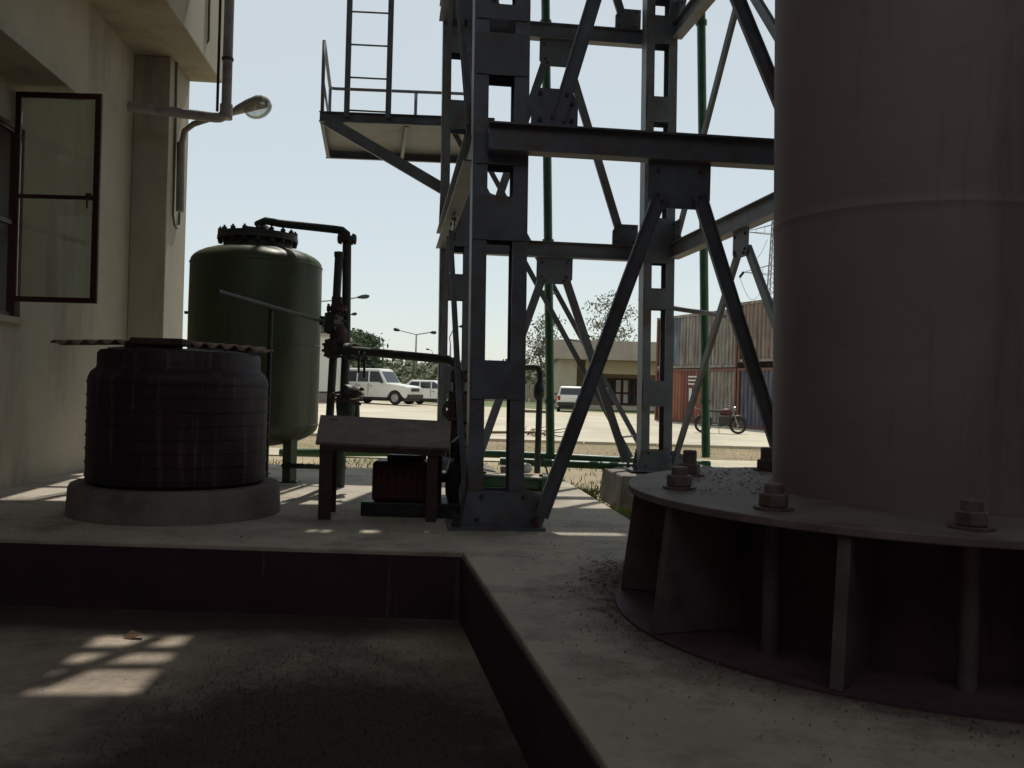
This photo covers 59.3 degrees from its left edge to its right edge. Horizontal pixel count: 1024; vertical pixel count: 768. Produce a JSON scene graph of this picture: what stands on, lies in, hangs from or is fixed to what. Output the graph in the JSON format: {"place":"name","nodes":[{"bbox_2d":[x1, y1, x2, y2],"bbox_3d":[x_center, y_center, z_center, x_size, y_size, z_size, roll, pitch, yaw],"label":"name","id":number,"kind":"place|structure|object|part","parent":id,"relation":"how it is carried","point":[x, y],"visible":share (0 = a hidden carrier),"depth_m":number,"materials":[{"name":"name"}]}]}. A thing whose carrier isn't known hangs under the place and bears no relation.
{"place":"outdoors","nodes":[
{"label":"outdoors","id":0,"kind":"place"},
{"bbox_2d":[0,605,528,767],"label":"yard floor","id":1,"kind":"structure","parent":0,"point":[94,688],"depth_m":4.45,"materials":[{"name":"grey concrete"}]},
{"bbox_2d":[123,630,142,639],"bbox_3d":[-2.218,1.470,5.273,0.130,0.040,0.065,2,0,0],"label":"fallen leaf","id":2,"kind":"object","parent":1,"relation":"on","point":[131,634],"visible":1,"depth_m":5.28,"materials":[{"name":"brown plant"}]},
{"bbox_2d":[1,613,520,767],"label":"yard debris","id":3,"kind":"object","parent":1,"relation":"on","point":[281,705],"visible":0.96,"depth_m":4.14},
{"bbox_2d":[53,616,503,767],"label":"dry weeds","id":4,"kind":"object","parent":1,"relation":"on","point":[282,722],"visible":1,"depth_m":4.06,"materials":[{"name":"brown plant"}]},
{"bbox_2d":[182,0,774,369],"label":"sky","id":5,"kind":"structure","parent":0,"point":[243,169],"materials":[{"name":"blue"}]},
{"bbox_2d":[269,403,736,505],"bbox_3d":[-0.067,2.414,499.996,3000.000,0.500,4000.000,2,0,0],"label":"ground","id":6,"kind":"structure","parent":0,"point":[576,473],"depth_m":16.80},
{"bbox_2d":[0,0,223,489],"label":"plastered building","id":7,"kind":"structure","parent":6,"relation":"on","point":[118,54],"depth_m":10.09,"materials":[{"name":"beige paint"}]},
{"bbox_2d":[0,119,14,315],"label":"window frame","id":8,"kind":"structure","parent":7,"relation":"in","point":[9,311],"depth_m":8.58,"materials":[{"name":"brown metal"}]},
{"bbox_2d":[10,91,102,303],"bbox_3d":[-4.260,-1.743,8.394,0.803,1.962,0.091,2,0,0],"label":"casement sash","id":9,"kind":"object","parent":7,"relation":"attached to","point":[94,198],"visible":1,"depth_m":8.40,"materials":[{"name":"brown metal"}]},
{"bbox_2d":[127,0,233,122],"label":"drain pipe","id":10,"kind":"object","parent":7,"relation":"attached to","point":[225,113],"visible":1,"depth_m":11.22,"materials":[{"name":"metal"}]},
{"bbox_2d":[172,0,210,228],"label":"lamp cable","id":11,"kind":"object","parent":7,"relation":"attached to","point":[175,127],"visible":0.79,"depth_m":12.04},
{"bbox_2d":[176,95,271,211],"bbox_3d":[-3.843,-3.067,12.047,1.379,1.510,0.298,2,0,18],"label":"wall lamp","id":12,"kind":"object","parent":7,"relation":"attached to","point":[254,103],"visible":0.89,"depth_m":12.10,"materials":[{"name":"metal"}]},
{"bbox_2d":[374,357,544,393],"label":"woodland","id":13,"kind":"object","parent":6,"relation":"on","point":[406,368],"visible":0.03,"depth_m":108.14,"materials":[{"name":"green plant"}]},
{"bbox_2d":[442,465,496,472],"bbox_3d":[-0.793,1.405,11.957,1.100,0.570,1.100,2,0,-7],"label":"footing","id":14,"kind":"object","parent":6,"relation":"on","point":[487,468],"visible":0.12,"depth_m":11.92,"materials":[{"name":"concrete"}]},
{"bbox_2d":[279,448,720,472],"bbox_3d":[-0.246,1.273,13.002,6.380,0.618,0.710,2,0,0],"label":"pipe run","id":15,"kind":"object","parent":6,"relation":"on","point":[585,461],"visible":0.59,"depth_m":13.14,"materials":[{"name":"green paint"}]},
{"bbox_2d":[540,0,555,457],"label":"standpipe","id":16,"kind":"object","parent":15,"relation":"on","point":[549,400],"visible":0.66,"depth_m":13.15,"materials":[{"name":"metal"}]},
{"bbox_2d":[0,464,1023,767],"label":"platform","id":17,"kind":"structure","parent":6,"relation":"on","point":[684,718],"depth_m":3.79,"materials":[{"name":"concrete"}]},
{"bbox_2d":[64,477,280,525],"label":"tank plinth","id":18,"kind":"structure","parent":17,"relation":"on","point":[86,502],"depth_m":6.70,"materials":[{"name":"concrete"}]},
{"bbox_2d":[83,340,268,490],"bbox_3d":[-2.733,0.233,7.399,1.404,1.135,1.404,2,0,0],"label":"water tank","id":19,"kind":"object","parent":18,"relation":"on","point":[167,418],"visible":0.99,"depth_m":6.81,"materials":[{"name":"black plastic"}]},
{"bbox_2d":[130,337,190,346],"bbox_3d":[-2.749,-0.328,7.051,0.397,0.055,0.258,2,0,-5],"label":"timber block","id":20,"kind":"object","parent":19,"relation":"on","point":[162,341],"depth_m":6.93,"materials":[{"name":"wood"}]},
{"bbox_2d":[51,339,273,352],"bbox_3d":[-2.906,-0.330,7.623,1.632,0.107,0.750,2,0,-7],"label":"roofing sheet","id":21,"kind":"object","parent":19,"relation":"on","point":[244,348],"visible":0.68,"depth_m":7.33,"materials":[{"name":"brown metal"}]},
{"bbox_2d":[0,543,461,619],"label":"platform riser","id":22,"kind":"object","parent":17,"relation":"attached to","point":[259,582],"visible":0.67,"depth_m":5.92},
{"bbox_2d":[184,223,322,482],"bbox_3d":[-2.849,-0.349,9.901,1.452,2.783,1.414,2,0,0],"label":"pressure vessel","id":23,"kind":"object","parent":17,"relation":"on","point":[270,265],"visible":0.82,"depth_m":9.37,"materials":[{"name":"green paint"}]},
{"bbox_2d":[215,289,325,476],"bbox_3d":[-2.115,0.169,8.058,0.092,1.780,2.342,2,0,10],"label":"fill pipe","id":24,"kind":"object","parent":17,"relation":"on","point":[321,320],"visible":0.81,"depth_m":7.93,"materials":[{"name":"grey metal"}]},
{"bbox_2d":[254,217,467,487],"bbox_3d":[-1.678,-0.363,9.150,2.842,2.876,0.477,2,0,30],"label":"pipe manifold","id":25,"kind":"object","parent":17,"relation":"on","point":[338,344],"visible":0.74,"depth_m":9.16,"materials":[{"name":"metal"}]},
{"bbox_2d":[316,415,450,521],"bbox_3d":[-1.071,0.682,7.597,1.135,0.810,1.003,2,0,0],"label":"pump canopy","id":26,"kind":"object","parent":17,"relation":"on","point":[430,439],"visible":0.98,"depth_m":7.20,"materials":[{"name":"metal"}]},
{"bbox_2d":[361,432,466,517],"bbox_3d":[-0.733,0.749,7.983,1.000,0.693,1.230,2,0,0],"label":"pump set","id":27,"kind":"object","parent":17,"relation":"on","point":[399,482],"visible":0.67,"depth_m":7.40,"materials":[{"name":"red paint"}]},
{"bbox_2d":[0,495,1023,761],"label":"concrete crumbs","id":28,"kind":"object","parent":17,"relation":"on","point":[526,597],"visible":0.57,"depth_m":5.14,"materials":[{"name":"grey concrete"}]},
{"bbox_2d":[483,471,547,495],"bbox_3d":[-0.048,0.991,8.998,0.853,0.259,0.240,2,0,0],"label":"header pipe","id":29,"kind":"object","parent":17,"relation":"on","point":[534,485],"visible":0.33,"depth_m":8.93,"materials":[{"name":"green metal"}]},
{"bbox_2d":[524,462,532,472],"bbox_3d":[0.179,1.061,11.370,0.170,0.140,0.170,2,0,0],"label":"white pot","id":30,"kind":"object","parent":17,"relation":"on","point":[528,468],"visible":0.69,"depth_m":11.31,"materials":[{"name":"white ceramic"}]},
{"bbox_2d":[459,558,599,767],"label":"platform side","id":31,"kind":"structure","parent":17,"relation":"attached to","point":[544,732],"depth_m":3.88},
{"bbox_2d":[526,364,548,474],"bbox_3d":[0.248,0.411,10.198,0.411,1.278,0.148,2,0,11],"label":"vent pipe","id":32,"kind":"object","parent":17,"relation":"on","point":[538,390],"visible":0.9,"depth_m":10.17,"materials":[{"name":"metal"}]},
{"bbox_2d":[556,550,638,629],"bbox_3d":[0.678,1.120,5.099,0.793,0.015,2.342,2,0,0],"label":"straw drift","id":33,"kind":"object","parent":17,"relation":"on","point":[605,584],"visible":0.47,"depth_m":5.20,"materials":[{"name":"beige plant"}]},
{"bbox_2d":[436,0,774,531],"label":"trestle tower","id":34,"kind":"structure","parent":17,"relation":"on","point":[486,43],"depth_m":7.07,"materials":[{"name":"metal"}]},
{"bbox_2d":[319,40,494,193],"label":"landing platform","id":35,"kind":"structure","parent":34,"relation":"attached to","point":[400,142],"depth_m":13.00,"materials":[{"name":"paint"}]},
{"bbox_2d":[344,0,393,117],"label":"ladder","id":36,"kind":"object","parent":35,"relation":"attached to","point":[388,78],"visible":1,"depth_m":12.29,"materials":[{"name":"metal"}]},
{"bbox_2d":[452,134,635,457],"bbox_3d":[0.533,-1.373,13.253,3.131,4.839,0.535,2,0,0],"label":"steep ladder","id":37,"kind":"object","parent":35,"relation":"attached to","point":[556,320],"visible":0.36,"depth_m":13.00,"materials":[{"name":"metal"}]},
{"bbox_2d":[496,585,1023,755],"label":"dry leaf litter","id":38,"kind":"object","parent":17,"relation":"on","point":[862,705],"visible":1,"depth_m":3.42,"materials":[{"name":"brown plant"}]},
{"bbox_2d":[615,0,1023,723],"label":"steel column","id":39,"kind":"structure","parent":17,"relation":"on","point":[865,542],"depth_m":3.88,"materials":[{"name":"grey metal"}]},
{"bbox_2d":[664,468,769,495],"bbox_3d":[1.355,0.524,5.013,0.834,0.015,2.043,1,0,38],"label":"flange debris","id":40,"kind":"object","parent":39,"relation":"on","point":[730,480],"visible":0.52,"depth_m":4.91,"materials":[{"name":"stone"}]},
{"bbox_2d":[269,436,760,519],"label":"grass","id":41,"kind":"structure","parent":6,"relation":"on","point":[623,511],"depth_m":14.30,"materials":[{"name":"green plant"}]},
{"bbox_2d":[269,436,760,460],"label":"verge","id":42,"kind":"structure","parent":6,"relation":"on","point":[596,450],"depth_m":22.42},
{"bbox_2d":[491,426,565,436],"bbox_3d":[0.531,1.425,27.271,2.826,0.416,1.417,2,0,0],"label":"fallen branch","id":43,"kind":"object","parent":6,"relation":"on","point":[526,432],"visible":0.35,"depth_m":27.07,"materials":[{"name":"brown wood"}]},
{"bbox_2d":[310,433,763,449],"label":"kerb","id":44,"kind":"structure","parent":6,"relation":"on","point":[631,444],"depth_m":24.43,"materials":[{"name":"grey concrete"}]},
{"bbox_2d":[599,468,652,509],"bbox_3d":[1.927,1.442,12.285,1.237,0.480,1.237,2,0,-7],"label":"footing","id":45,"kind":"object","parent":6,"relation":"on","point":[614,487],"visible":0.24,"depth_m":11.97,"materials":[{"name":"concrete"}]},
{"bbox_2d":[739,220,773,299],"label":"power pylon","id":46,"kind":"object","parent":6,"relation":"on","point":[771,234],"visible":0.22,"depth_m":149.84,"materials":[{"name":"metal"}]},
{"bbox_2d":[360,401,653,419],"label":"parking ground","id":47,"kind":"structure","parent":0,"point":[502,409],"depth_m":50.37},
{"bbox_2d":[318,333,351,402],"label":"white hut","id":48,"kind":"object","parent":47,"relation":"on","point":[323,373],"visible":0.05,"depth_m":46.00,"materials":[{"name":"paint"}]},
{"bbox_2d":[322,294,369,301],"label":"street lamp","id":49,"kind":"object","parent":47,"relation":"on","point":[365,296],"visible":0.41,"depth_m":54.96,"materials":[{"name":"metal"}]},
{"bbox_2d":[349,368,422,404],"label":"off roader","id":50,"kind":"object","parent":47,"relation":"on","point":[381,384],"visible":0.74,"depth_m":48.74,"materials":[{"name":"white paint"}]},
{"bbox_2d":[349,371,356,380],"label":"side window","id":51,"kind":"structure","parent":50,"relation":"in","point":[353,374],"depth_m":49.28,"materials":[{"name":"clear glass"}]},
{"bbox_2d":[358,371,368,381],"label":"side window","id":52,"kind":"structure","parent":50,"relation":"in","point":[360,375],"depth_m":49.02,"materials":[{"name":"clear glass"}]},
{"bbox_2d":[370,371,382,381],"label":"side window","id":53,"kind":"structure","parent":50,"relation":"in","point":[375,376],"depth_m":48.76,"materials":[{"name":"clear glass"}]},
{"bbox_2d":[402,380,447,403],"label":"car","id":54,"kind":"object","parent":47,"relation":"on","point":[429,390],"visible":0.13,"depth_m":52.32,"materials":[{"name":"white paint"}]},
{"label":"side window","id":55,"kind":"part","parent":54,"relation":"part of","materials":[{"name":"glass"}]},
{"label":"side window","id":56,"kind":"part","parent":54,"relation":"part of","materials":[{"name":"grey glass"}]},
{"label":"side window","id":57,"kind":"part","parent":54,"relation":"part of","materials":[{"name":"grey glass"}]},
{"bbox_2d":[525,410,545,412],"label":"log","id":58,"kind":"object","parent":47,"relation":"on","point":[531,411],"visible":0.38,"depth_m":47.29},
{"bbox_2d":[554,386,580,411],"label":"minivan","id":59,"kind":"object","parent":47,"relation":"on","point":[567,397],"visible":0.53,"depth_m":52.23,"materials":[{"name":"white paint"}]},
{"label":"rear window","id":60,"kind":"part","parent":59,"relation":"part of","materials":[{"name":"grey glass"}]},
{"bbox_2d":[269,448,756,466],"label":"path","id":61,"kind":"structure","parent":0,"point":[717,463],"depth_m":19.14,"materials":[{"name":"grey concrete"}]},
{"bbox_2d":[372,400,654,414],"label":"lawn","id":62,"kind":"structure","parent":0,"point":[530,405],"depth_m":60.97,"materials":[{"name":"green plant"}]},
{"bbox_2d":[321,326,369,367],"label":"leafy tree","id":63,"kind":"object","parent":62,"relation":"on","point":[353,363],"visible":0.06,"depth_m":69.90,"materials":[{"name":"green plant"}]},
{"bbox_2d":[351,328,389,368],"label":"leafy tree","id":64,"kind":"object","parent":62,"relation":"on","point":[369,340],"visible":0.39,"depth_m":74.45,"materials":[{"name":"green plant"}]},
{"bbox_2d":[350,364,437,383],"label":"scrub","id":65,"kind":"object","parent":62,"relation":"on","point":[405,379],"visible":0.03,"depth_m":62.60,"materials":[{"name":"green plant"}]},
{"bbox_2d":[393,328,435,374],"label":"street lamp","id":66,"kind":"object","parent":62,"relation":"on","point":[397,329],"visible":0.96,"depth_m":69.96,"materials":[{"name":"metal"}]},
{"bbox_2d":[319,384,544,402],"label":"boundary wall","id":67,"kind":"structure","parent":62,"relation":"on","point":[529,397],"depth_m":74.91,"materials":[{"name":"beige concrete"}]},
{"bbox_2d":[449,325,461,365],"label":"street lamp","id":68,"kind":"object","parent":62,"relation":"on","point":[460,326],"visible":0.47,"depth_m":61.97,"materials":[{"name":"metal"}]},
{"bbox_2d":[526,313,565,372],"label":"open crowned tree","id":69,"kind":"object","parent":62,"relation":"on","point":[540,350],"visible":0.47,"depth_m":79.88,"materials":[{"name":"green plant"}]},
{"bbox_2d":[574,290,637,340],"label":"open crowned tree","id":70,"kind":"object","parent":62,"relation":"on","point":[624,335],"visible":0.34,"depth_m":84.77,"materials":[{"name":"green plant"}]},
{"bbox_2d":[314,403,768,446],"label":"road","id":71,"kind":"structure","parent":0,"point":[597,429],"depth_m":34.23,"materials":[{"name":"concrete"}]},
{"bbox_2d":[654,368,736,427],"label":"shipping container","id":72,"kind":"object","parent":71,"relation":"on","point":[723,387],"visible":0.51,"depth_m":41.47,"materials":[{"name":"red metal"}]},
{"bbox_2d":[656,309,772,368],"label":"shipping container","id":73,"kind":"object","parent":72,"relation":"on","point":[686,350],"visible":0.51,"depth_m":42.11,"materials":[{"name":"grey metal"}]},
{"bbox_2d":[693,401,747,433],"bbox_3d":[7.641,1.219,32.950,1.962,1.202,0.719,2,0,0],"label":"motorcycle","id":74,"kind":"object","parent":71,"relation":"on","point":[724,421],"visible":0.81,"depth_m":32.89,"materials":[{"name":"metal"}]},
{"bbox_2d":[736,368,772,429],"bbox_3d":[11.998,0.660,35.762,2.420,2.570,7.120,2,0,-20],"label":"shipping container","id":75,"kind":"object","parent":71,"relation":"on","point":[746,407],"visible":0.2,"depth_m":38.03,"materials":[{"name":"metal"}]},
{"bbox_2d":[738,298,772,362],"bbox_3d":[12.076,-2.159,35.769,2.420,2.570,7.120,2,0,-20],"label":"shipping container","id":76,"kind":"object","parent":75,"relation":"on","point":[759,324],"visible":0.21,"depth_m":37.35,"materials":[{"name":"grey metal"}]},
{"bbox_2d":[554,339,655,410],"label":"beige building","id":77,"kind":"structure","parent":0,"point":[620,371],"depth_m":62.00,"materials":[{"name":"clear paint"}]},
{"bbox_2d":[607,378,614,404],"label":"door","id":78,"kind":"structure","parent":77,"relation":"in","point":[611,381],"depth_m":66.31,"materials":[{"name":"wood"}]},
{"bbox_2d":[614,378,621,404],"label":"window","id":79,"kind":"structure","parent":77,"relation":"in","point":[618,381],"depth_m":66.36,"materials":[{"name":"white glass"}]},
{"bbox_2d":[622,378,629,404],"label":"window","id":80,"kind":"structure","parent":77,"relation":"in","point":[625,382],"depth_m":66.31,"materials":[{"name":"white glass"}]},
{"bbox_2d":[629,379,636,404],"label":"door","id":81,"kind":"structure","parent":77,"relation":"in","point":[633,382],"depth_m":66.31,"materials":[{"name":"wood"}]},
{"bbox_3d":[2.068,-9.400,7.138,14.299,3.100,13.897,2,0,0],"label":"overhead tank","id":82,"kind":"object","parent":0,"visible":0},
{"bbox_2d":[695,13,710,457],"bbox_3d":[2.785,-4.623,13.210,0.565,11.396,0.170,2,0,0],"label":"standpipe","id":83,"kind":"object","parent":82,"relation":"attached to","point":[705,399],"visible":0.59,"depth_m":13.15,"materials":[{"name":"metal"}]}
]}

